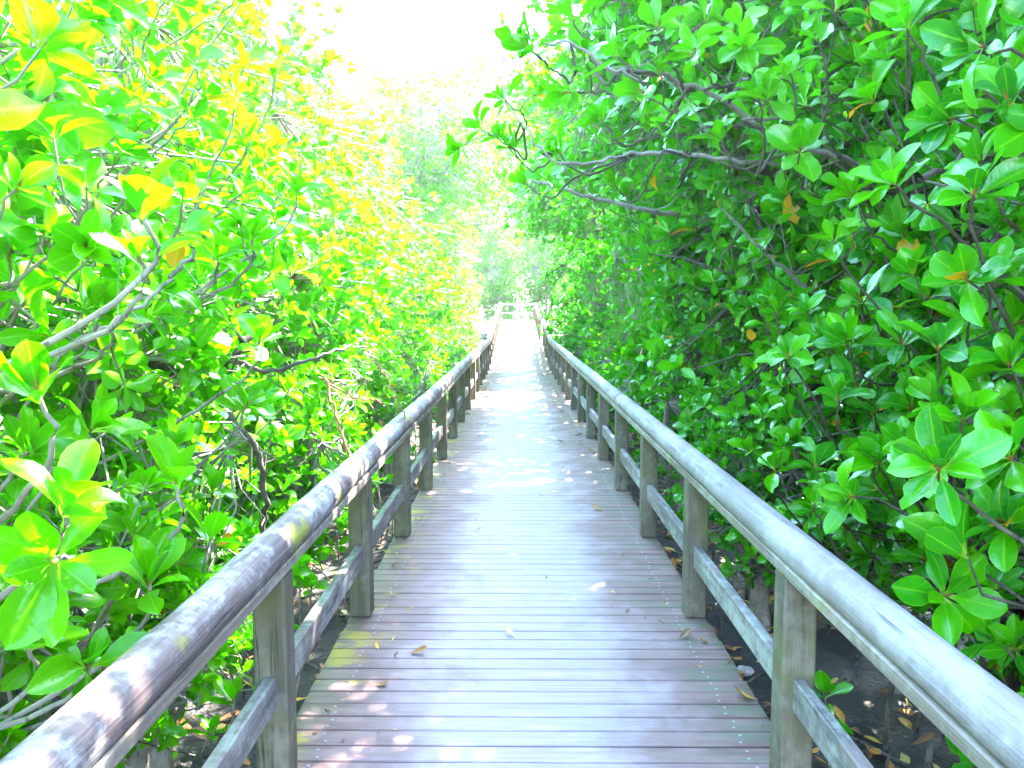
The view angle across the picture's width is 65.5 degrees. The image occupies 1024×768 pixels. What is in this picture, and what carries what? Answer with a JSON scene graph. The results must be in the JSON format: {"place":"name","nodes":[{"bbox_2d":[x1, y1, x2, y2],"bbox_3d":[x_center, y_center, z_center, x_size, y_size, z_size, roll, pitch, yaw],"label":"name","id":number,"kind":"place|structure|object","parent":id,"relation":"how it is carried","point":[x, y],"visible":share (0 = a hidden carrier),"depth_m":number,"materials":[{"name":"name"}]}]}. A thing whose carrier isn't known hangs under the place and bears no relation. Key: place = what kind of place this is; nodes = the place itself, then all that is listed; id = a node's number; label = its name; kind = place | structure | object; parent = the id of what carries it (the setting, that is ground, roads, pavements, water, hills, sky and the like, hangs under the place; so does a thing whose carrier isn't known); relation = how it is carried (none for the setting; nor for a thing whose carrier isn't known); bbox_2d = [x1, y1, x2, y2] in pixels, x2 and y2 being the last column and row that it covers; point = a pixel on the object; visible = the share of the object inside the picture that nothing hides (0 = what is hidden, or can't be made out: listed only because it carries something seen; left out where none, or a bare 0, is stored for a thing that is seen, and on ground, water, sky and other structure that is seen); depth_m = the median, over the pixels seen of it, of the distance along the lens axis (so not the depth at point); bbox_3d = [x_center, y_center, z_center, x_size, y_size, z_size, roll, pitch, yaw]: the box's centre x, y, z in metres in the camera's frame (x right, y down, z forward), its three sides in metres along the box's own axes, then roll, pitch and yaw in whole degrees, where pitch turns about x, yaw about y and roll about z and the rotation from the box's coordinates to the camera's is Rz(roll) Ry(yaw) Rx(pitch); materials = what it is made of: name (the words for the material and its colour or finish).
{"place":"outdoors","nodes":[
{"label":"outdoors","id":0,"kind":"place"},
{"bbox_2d":[7,0,585,313],"label":"sky","id":1,"kind":"structure","parent":0,"point":[395,36],"materials":[{"name":"white"}]},
{"bbox_2d":[0,314,978,767],"bbox_3d":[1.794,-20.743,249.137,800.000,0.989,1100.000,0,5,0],"label":"ground","id":2,"kind":"structure","parent":0,"point":[862,702],"depth_m":4.51,"materials":[{"name":"black soil"}]},
{"bbox_2d":[75,647,88,666],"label":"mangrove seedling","id":3,"kind":"object","parent":2,"relation":"on","point":[84,656],"visible":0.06,"depth_m":3.09,"materials":[{"name":"green plant"}]},
{"bbox_2d":[0,469,253,767],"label":"mangrove shrub","id":4,"kind":"object","parent":2,"relation":"on","point":[166,729],"visible":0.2,"depth_m":3.02,"materials":[{"name":"green plant"}]},
{"bbox_2d":[0,0,265,751],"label":"mangrove tree","id":5,"kind":"object","parent":2,"relation":"on","point":[39,600],"visible":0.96,"depth_m":1.67,"materials":[{"name":"green plant"}]},
{"bbox_2d":[0,0,391,629],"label":"mangrove tree","id":6,"kind":"object","parent":2,"relation":"on","point":[331,268],"visible":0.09,"depth_m":5.14,"materials":[{"name":"green plant"}]},
{"bbox_2d":[9,0,400,538],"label":"mangrove tree","id":7,"kind":"object","parent":2,"relation":"on","point":[319,328],"visible":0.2,"depth_m":6.98,"materials":[{"name":"green plant"}]},
{"bbox_2d":[0,0,417,759],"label":"mangrove tree","id":8,"kind":"object","parent":2,"relation":"on","point":[132,362],"visible":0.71,"depth_m":2.93,"materials":[{"name":"green plant"}]},
{"bbox_2d":[202,676,246,725],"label":"mangrove seedling","id":9,"kind":"object","parent":2,"relation":"on","point":[228,689],"visible":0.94,"depth_m":2.86,"materials":[{"name":"green plant"}]},
{"bbox_2d":[109,0,414,465],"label":"mangrove tree","id":10,"kind":"object","parent":2,"relation":"on","point":[299,30],"visible":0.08,"depth_m":8.87,"materials":[{"name":"green plant"}]},
{"bbox_2d":[181,348,392,606],"bbox_3d":[-1.734,0.750,5.399,1.486,2.246,1.643,5,7,43],"label":"mangrove shrub","id":11,"kind":"object","parent":2,"relation":"on","point":[306,478],"visible":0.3,"depth_m":5.36,"materials":[{"name":"green plant"}]},
{"bbox_2d":[293,553,328,696],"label":"mangrove seedling","id":12,"kind":"object","parent":2,"relation":"on","point":[309,583],"visible":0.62,"depth_m":4.03,"materials":[{"name":"green plant"}]},
{"bbox_2d":[230,345,392,489],"bbox_3d":[-1.917,0.587,7.160,1.601,2.001,1.883,-1,5,-14],"label":"mangrove shrub","id":13,"kind":"object","parent":2,"relation":"on","point":[356,418],"visible":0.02,"depth_m":6.96,"materials":[{"name":"green plant"}]},
{"bbox_2d":[241,22,425,441],"bbox_3d":[-3.035,-1.817,11.069,3.552,6.122,3.594,0,5,2],"label":"mangrove tree","id":14,"kind":"object","parent":2,"relation":"on","point":[330,107],"visible":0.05,"depth_m":11.21,"materials":[{"name":"green plant"}]},
{"bbox_2d":[306,506,382,604],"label":"mangrove seedling","id":15,"kind":"object","parent":2,"relation":"on","point":[343,603],"visible":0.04,"depth_m":5.50,"materials":[{"name":"plant"}]},
{"bbox_2d":[263,68,461,417],"bbox_3d":[-2.806,-2.133,13.411,3.742,6.209,3.020,1,5,9],"label":"mangrove tree","id":16,"kind":"object","parent":2,"relation":"on","point":[435,280],"visible":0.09,"depth_m":13.32,"materials":[{"name":"green plant"}]},
{"bbox_2d":[350,426,382,515],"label":"mangrove seedling","id":17,"kind":"object","parent":2,"relation":"on","point":[376,429],"visible":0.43,"depth_m":7.30,"materials":[{"name":"green plant"}]},
{"bbox_2d":[348,338,435,482],"bbox_3d":[-1.560,0.417,9.403,1.279,1.932,1.414,-3,6,-26],"label":"mangrove shrub","id":18,"kind":"object","parent":2,"relation":"on","point":[386,415],"visible":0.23,"depth_m":9.11,"materials":[{"name":"green plant"}]},
{"bbox_2d":[333,115,460,378],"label":"mangrove tree","id":19,"kind":"object","parent":2,"relation":"on","point":[437,320],"visible":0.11,"depth_m":15.83,"materials":[{"name":"green plant"}]},
{"bbox_2d":[359,342,441,440],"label":"mangrove shrub","id":20,"kind":"object","parent":2,"relation":"on","point":[410,391],"visible":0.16,"depth_m":10.92,"materials":[{"name":"green plant"}]},
{"bbox_2d":[292,56,522,301],"bbox_3d":[-2.388,-3.712,19.814,6.137,8.233,4.569,-1,5,-13],"label":"mangrove tree","id":21,"kind":"object","parent":2,"relation":"on","point":[434,163],"visible":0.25,"depth_m":19.13,"materials":[{"name":"green plant"}]},
{"bbox_2d":[367,132,459,367],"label":"mangrove tree","id":22,"kind":"object","parent":2,"relation":"on","point":[418,193],"visible":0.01,"depth_m":18.13,"materials":[{"name":"green plant"}]},
{"bbox_2d":[360,173,466,344],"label":"mangrove tree","id":23,"kind":"object","parent":2,"relation":"on","point":[447,311],"visible":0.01,"depth_m":21.12,"materials":[{"name":"green plant"}]},
{"bbox_2d":[392,311,451,399],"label":"mangrove shrub","id":24,"kind":"object","parent":2,"relation":"on","point":[436,370],"visible":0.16,"depth_m":13.29,"materials":[{"name":"green plant"}]},
{"bbox_2d":[335,70,524,317],"bbox_3d":[-2.453,-5.147,27.026,7.364,9.879,5.483,1,5,14],"label":"mangrove tree","id":25,"kind":"object","parent":2,"relation":"on","point":[471,239],"visible":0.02,"depth_m":26.62,"materials":[{"name":"green plant"}]},
{"bbox_2d":[342,50,521,339],"bbox_3d":[-2.332,-4.462,22.910,6.873,9.221,5.118,0,5,6],"label":"mangrove tree","id":26,"kind":"object","parent":2,"relation":"on","point":[482,149],"visible":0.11,"depth_m":22.27,"materials":[{"name":"green plant"}]},
{"bbox_2d":[391,163,475,333],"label":"mangrove tree","id":27,"kind":"object","parent":2,"relation":"on","point":[464,286],"visible":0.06,"depth_m":23.85,"materials":[{"name":"green plant"}]},
{"bbox_2d":[410,346,457,411],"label":"mangrove shrub","id":28,"kind":"object","parent":2,"relation":"on","point":[445,370],"visible":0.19,"depth_m":15.04,"materials":[{"name":"green plant"}]},
{"bbox_2d":[388,60,499,311],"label":"mangrove tree","id":29,"kind":"object","parent":2,"relation":"on","point":[430,66],"visible":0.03,"depth_m":48.28,"materials":[{"name":"green plant"}]},
{"bbox_2d":[431,325,470,407],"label":"mangrove shrub","id":30,"kind":"object","parent":2,"relation":"on","point":[457,353],"visible":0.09,"depth_m":17.27,"materials":[{"name":"green plant"}]},
{"bbox_2d":[432,212,476,331],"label":"mangrove tree","id":31,"kind":"object","parent":2,"relation":"on","point":[461,275],"visible":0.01,"depth_m":26.84,"materials":[{"name":"green plant"}]},
{"bbox_2d":[438,325,473,357],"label":"mangrove shrub","id":32,"kind":"object","parent":2,"relation":"on","point":[450,327],"visible":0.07,"depth_m":19.38,"materials":[{"name":"green plant"}]},
{"bbox_2d":[435,217,484,343],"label":"mangrove tree","id":33,"kind":"object","parent":2,"relation":"on","point":[474,314],"visible":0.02,"depth_m":33.24,"materials":[{"name":"green plant"}]},
{"bbox_2d":[446,326,473,359],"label":"mangrove shrub","id":34,"kind":"object","parent":2,"relation":"on","point":[457,343],"visible":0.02,"depth_m":21.09,"materials":[{"name":"green plant"}]},
{"bbox_2d":[440,209,480,328],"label":"mangrove tree","id":35,"kind":"object","parent":2,"relation":"on","point":[464,304],"visible":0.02,"depth_m":30.02,"materials":[{"name":"green plant"}]},
{"bbox_2d":[449,330,475,356],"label":"mangrove shrub","id":36,"kind":"object","parent":2,"relation":"on","point":[466,348],"visible":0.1,"depth_m":22.87,"materials":[{"name":"green plant"}]},
{"bbox_2d":[389,117,539,325],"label":"mangrove tree","id":37,"kind":"object","parent":2,"relation":"on","point":[480,220],"visible":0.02,"depth_m":31.86,"materials":[{"name":"green plant"}]},
{"bbox_2d":[450,309,480,349],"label":"mangrove shrub","id":38,"kind":"object","parent":2,"relation":"on","point":[465,329],"visible":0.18,"depth_m":25.16,"materials":[{"name":"green plant"}]},
{"bbox_2d":[446,207,486,317],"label":"mangrove tree","id":39,"kind":"object","parent":2,"relation":"on","point":[465,221],"visible":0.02,"depth_m":40.76,"materials":[{"name":"green plant"}]},
{"bbox_2d":[452,212,488,339],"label":"mangrove tree","id":40,"kind":"object","parent":2,"relation":"on","point":[476,297],"visible":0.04,"depth_m":36.65,"materials":[{"name":"green plant"}]},
{"bbox_2d":[470,203,531,335],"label":"mangrove tree","id":41,"kind":"object","parent":2,"relation":"on","point":[502,278],"visible":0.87,"depth_m":40.22,"materials":[{"name":"green plant"}]},
{"bbox_2d":[467,43,565,331],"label":"mangrove tree","id":42,"kind":"object","parent":2,"relation":"on","point":[485,219],"visible":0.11,"depth_m":48.47,"materials":[{"name":"green plant"}]},
{"bbox_2d":[296,320,770,767],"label":"boardwalk","id":43,"kind":"structure","parent":2,"relation":"on","point":[576,671],"depth_m":3.59,"materials":[{"name":"grey wood"}]},
{"bbox_2d":[0,302,502,767],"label":"wooden railing","id":44,"kind":"object","parent":43,"relation":"on","point":[109,716],"visible":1,"depth_m":2.40,"materials":[{"name":"grey wood"}]},
{"bbox_2d":[406,645,426,652],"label":"fallen leaf","id":45,"kind":"object","parent":43,"relation":"on","point":[421,648],"visible":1,"depth_m":3.40,"materials":[{"name":"plant"}]},
{"bbox_2d":[504,626,514,636],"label":"fallen leaf","id":46,"kind":"object","parent":43,"relation":"on","point":[507,629],"visible":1,"depth_m":3.60,"materials":[{"name":"plant"}]},
{"bbox_2d":[497,303,537,319],"bbox_3d":[0.262,-3.396,37.445,1.900,0.779,0.130,0,5,0],"label":"end railing","id":47,"kind":"object","parent":43,"relation":"on","point":[518,305],"visible":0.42,"depth_m":37.37,"materials":[{"name":"grey wood"}]},
{"bbox_2d":[533,302,540,338],"bbox_3d":[0.983,-2.633,31.986,0.120,1.344,9.602,0,5,0],"label":"wooden railing","id":48,"kind":"object","parent":43,"relation":"on","point":[536,314],"visible":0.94,"depth_m":29.94,"materials":[{"name":"wood"}]},
{"bbox_2d":[313,348,763,742],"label":"leaf crumbs","id":49,"kind":"object","parent":43,"relation":"on","point":[314,732],"visible":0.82,"depth_m":3.97,"materials":[{"name":"plant"}]},
{"bbox_2d":[678,628,690,638],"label":"fallen leaf","id":50,"kind":"object","parent":43,"relation":"on","point":[686,631],"visible":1,"depth_m":3.57,"materials":[{"name":"beige plant"}]},
{"bbox_2d":[734,686,757,698],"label":"fallen leaf","id":51,"kind":"object","parent":43,"relation":"on","point":[743,693],"visible":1,"depth_m":3.00,"materials":[{"name":"yellow plant"}]},
{"bbox_2d":[542,319,1023,767],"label":"wooden railing","id":52,"kind":"object","parent":43,"relation":"on","point":[971,710],"visible":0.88,"depth_m":2.40,"materials":[{"name":"grey wood"}]},
{"bbox_2d":[122,409,958,767],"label":"leaf litter","id":53,"kind":"object","parent":2,"relation":"on","point":[840,715],"visible":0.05,"depth_m":4.12,"materials":[{"name":"brown plant"}]},
{"bbox_2d":[509,59,576,332],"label":"mangrove tree","id":54,"kind":"object","parent":2,"relation":"on","point":[515,224],"visible":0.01,"depth_m":49.28,"materials":[{"name":"green plant"}]},
{"bbox_2d":[514,214,577,335],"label":"mangrove tree","id":55,"kind":"object","parent":2,"relation":"on","point":[537,288],"visible":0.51,"depth_m":40.56,"materials":[{"name":"green plant"}]},
{"bbox_2d":[496,141,614,343],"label":"mangrove tree","id":56,"kind":"object","parent":2,"relation":"on","point":[532,227],"visible":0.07,"depth_m":21.31,"materials":[{"name":"green plant"}]},
{"bbox_2d":[488,121,637,350],"bbox_3d":[1.784,-3.130,18.976,4.618,7.160,3.722,0,5,3],"label":"mangrove tree","id":57,"kind":"object","parent":2,"relation":"on","point":[534,205],"visible":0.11,"depth_m":18.56,"materials":[{"name":"green plant"}]},
{"bbox_2d":[554,320,576,347],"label":"mangrove shrub","id":58,"kind":"object","parent":2,"relation":"on","point":[560,342],"visible":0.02,"depth_m":21.53,"materials":[{"name":"green plant"}]},
{"bbox_2d":[534,211,602,340],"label":"mangrove tree","id":59,"kind":"object","parent":2,"relation":"on","point":[568,298],"visible":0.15,"depth_m":24.29,"materials":[{"name":"green plant"}]},
{"bbox_2d":[487,15,667,369],"bbox_3d":[1.823,-2.608,13.785,4.543,7.044,3.662,-3,6,-27],"label":"mangrove tree","id":60,"kind":"object","parent":2,"relation":"on","point":[593,256],"visible":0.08,"depth_m":14.12,"materials":[{"name":"green plant"}]},
{"bbox_2d":[175,409,979,767],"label":"root tangle","id":61,"kind":"object","parent":2,"relation":"on","point":[907,765],"depth_m":5.09,"materials":[{"name":"brown plant"}]},
{"bbox_2d":[565,343,593,369],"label":"mangrove shrub","id":62,"kind":"object","parent":2,"relation":"on","point":[572,348],"visible":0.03,"depth_m":17.41,"materials":[{"name":"green plant"}]},
{"bbox_2d":[545,167,641,367],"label":"mangrove tree","id":63,"kind":"object","parent":2,"relation":"on","point":[597,229],"visible":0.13,"depth_m":16.31,"materials":[{"name":"green plant"}]},
{"bbox_2d":[571,318,618,369],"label":"mangrove shrub","id":64,"kind":"object","parent":2,"relation":"on","point":[582,344],"visible":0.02,"depth_m":15.50,"materials":[{"name":"green plant"}]},
{"bbox_2d":[500,26,696,403],"bbox_3d":[1.912,-2.168,11.628,4.212,6.530,3.395,-2,5,-16],"label":"mangrove tree","id":65,"kind":"object","parent":2,"relation":"on","point":[590,152],"visible":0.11,"depth_m":11.44,"materials":[{"name":"green plant"}]},
{"bbox_2d":[585,331,626,429],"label":"mangrove shrub","id":66,"kind":"object","parent":2,"relation":"on","point":[607,359],"visible":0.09,"depth_m":13.46,"materials":[{"name":"green plant"}]},
{"bbox_2d":[576,358,635,446],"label":"mangrove shrub","id":67,"kind":"object","parent":2,"relation":"on","point":[611,416],"visible":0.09,"depth_m":11.72,"materials":[{"name":"green plant"}]},
{"bbox_2d":[631,431,639,461],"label":"mangrove seedling","id":68,"kind":"object","parent":2,"relation":"on","point":[634,459],"visible":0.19,"depth_m":8.58,"materials":[{"name":"green plant"}]},
{"bbox_2d":[499,0,782,469],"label":"mangrove tree","id":69,"kind":"object","parent":2,"relation":"on","point":[627,241],"visible":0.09,"depth_m":9.33,"materials":[{"name":"green plant"}]},
{"bbox_2d":[596,325,702,483],"bbox_3d":[1.861,0.309,9.215,1.748,2.074,1.730,1,5,10],"label":"mangrove shrub","id":70,"kind":"object","parent":2,"relation":"on","point":[640,374],"visible":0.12,"depth_m":9.10,"materials":[{"name":"green plant"}]},
{"bbox_2d":[664,483,683,522],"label":"mangrove seedling","id":71,"kind":"object","parent":2,"relation":"on","point":[670,501],"visible":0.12,"depth_m":6.38,"materials":[{"name":"green plant"}]},
{"bbox_2d":[628,346,753,525],"bbox_3d":[1.779,0.551,7.441,1.360,1.829,1.495,-2,6,-22],"label":"mangrove shrub","id":72,"kind":"object","parent":2,"relation":"on","point":[667,409],"visible":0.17,"depth_m":7.27,"materials":[{"name":"green plant"}]},
{"bbox_2d":[552,0,867,528],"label":"mangrove tree","id":73,"kind":"object","parent":2,"relation":"on","point":[682,305],"visible":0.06,"depth_m":7.27,"materials":[{"name":"green plant"}]},
{"bbox_2d":[445,0,1023,767],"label":"mangrove tree","id":74,"kind":"object","parent":2,"relation":"on","point":[919,348],"visible":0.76,"depth_m":2.98,"materials":[{"name":"green plant"}]},
{"bbox_2d":[737,665,753,676],"bbox_3d":[1.315,1.630,4.520,0.106,0.066,0.087,0,5,0],"label":"stone","id":75,"kind":"object","parent":2,"relation":"on","point":[748,671],"visible":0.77,"depth_m":4.49,"materials":[{"name":"grey stone"}]},
{"bbox_2d":[532,0,1009,634],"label":"mangrove tree","id":76,"kind":"object","parent":2,"relation":"on","point":[754,208],"visible":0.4,"depth_m":5.31,"materials":[{"name":"green plant"}]},
{"bbox_2d":[664,404,883,631],"bbox_3d":[1.656,0.913,5.053,1.331,1.595,1.345,2,6,22],"label":"mangrove shrub","id":77,"kind":"object","parent":2,"relation":"on","point":[759,597],"visible":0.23,"depth_m":4.92,"materials":[{"name":"green plant"}]},
{"bbox_2d":[814,670,852,767],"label":"mangrove seedling","id":78,"kind":"object","parent":2,"relation":"on","point":[822,682],"visible":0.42,"depth_m":3.41,"materials":[{"name":"green plant"}]},
{"bbox_2d":[733,318,937,608],"bbox_3d":[2.631,0.515,5.679,1.996,2.393,2.017,-1,5,-13],"label":"mangrove shrub","id":79,"kind":"object","parent":2,"relation":"on","point":[836,439],"visible":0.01,"depth_m":5.34,"materials":[{"name":"green plant"}]},
{"bbox_2d":[835,387,978,639],"bbox_3d":[2.845,0.653,4.323,1.774,2.385,1.950,-3,6,-30],"label":"mangrove shrub","id":80,"kind":"object","parent":2,"relation":"on","point":[884,585],"visible":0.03,"depth_m":4.52,"materials":[{"name":"green plant"}]},
{"bbox_2d":[817,0,1023,767],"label":"mangrove tree","id":81,"kind":"object","parent":2,"relation":"on","point":[979,453],"visible":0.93,"depth_m":1.88,"materials":[{"name":"green plant"}]},
{"bbox_2d":[885,536,1023,692],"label":"mangrove shrub","id":82,"kind":"object","parent":2,"relation":"on","point":[923,609],"visible":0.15,"depth_m":3.35,"materials":[{"name":"green plant"}]}
]}

